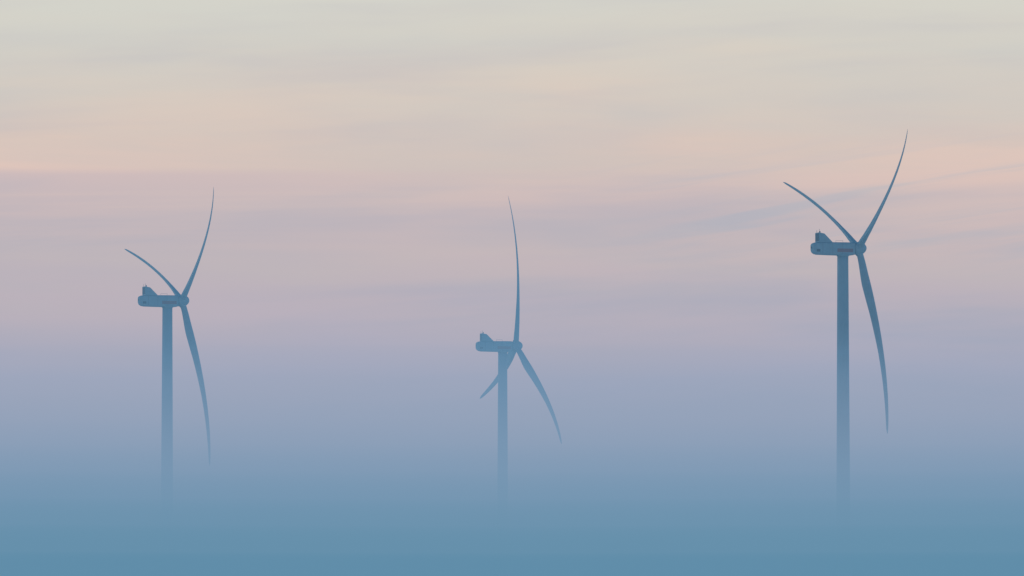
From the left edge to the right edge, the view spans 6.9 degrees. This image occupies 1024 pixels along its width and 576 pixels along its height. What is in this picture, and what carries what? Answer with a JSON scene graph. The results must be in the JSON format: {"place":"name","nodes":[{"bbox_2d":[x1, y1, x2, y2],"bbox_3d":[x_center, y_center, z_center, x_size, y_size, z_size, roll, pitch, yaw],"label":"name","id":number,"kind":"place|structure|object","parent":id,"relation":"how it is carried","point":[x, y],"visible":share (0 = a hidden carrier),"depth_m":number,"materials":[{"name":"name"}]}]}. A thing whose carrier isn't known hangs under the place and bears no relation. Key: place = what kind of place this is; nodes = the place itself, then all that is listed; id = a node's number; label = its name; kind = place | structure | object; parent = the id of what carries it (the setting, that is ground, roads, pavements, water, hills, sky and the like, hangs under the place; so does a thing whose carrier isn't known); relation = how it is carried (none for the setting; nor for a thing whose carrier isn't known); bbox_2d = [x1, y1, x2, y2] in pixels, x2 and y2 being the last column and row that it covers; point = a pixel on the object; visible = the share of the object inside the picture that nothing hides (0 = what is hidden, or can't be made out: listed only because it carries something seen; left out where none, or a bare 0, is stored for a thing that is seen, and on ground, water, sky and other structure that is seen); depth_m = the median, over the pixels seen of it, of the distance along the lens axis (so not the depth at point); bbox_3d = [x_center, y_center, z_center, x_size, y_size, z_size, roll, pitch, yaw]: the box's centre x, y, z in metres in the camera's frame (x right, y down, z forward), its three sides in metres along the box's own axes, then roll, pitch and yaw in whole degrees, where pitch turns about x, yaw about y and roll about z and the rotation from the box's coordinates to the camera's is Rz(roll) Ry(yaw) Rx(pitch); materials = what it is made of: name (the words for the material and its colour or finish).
{"place":"outdoors","nodes":[
{"label":"outdoors","id":0,"kind":"place"},
{"bbox_2d":[0,0,1023,575],"label":"sky","id":1,"kind":"structure","parent":0,"point":[363,160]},
{"bbox_3d":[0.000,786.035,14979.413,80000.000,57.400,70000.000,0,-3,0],"label":"ground","id":2,"kind":"structure","parent":0,"visible":0},
{"bbox_2d":[125,187,213,575],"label":"wind turbine","id":3,"kind":"object","parent":2,"relation":"on","point":[149,297],"visible":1,"depth_m":3778.46,"materials":[{"name":"metal"}]},
{"bbox_2d":[476,197,561,575],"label":"wind turbine","id":4,"kind":"object","parent":2,"relation":"on","point":[506,350],"visible":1,"depth_m":4175.54,"materials":[{"name":"metal"}]},
{"bbox_2d":[783,129,907,575],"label":"wind turbine","id":5,"kind":"object","parent":2,"relation":"on","point":[823,244],"visible":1,"depth_m":3397.75,"materials":[{"name":"metal"}]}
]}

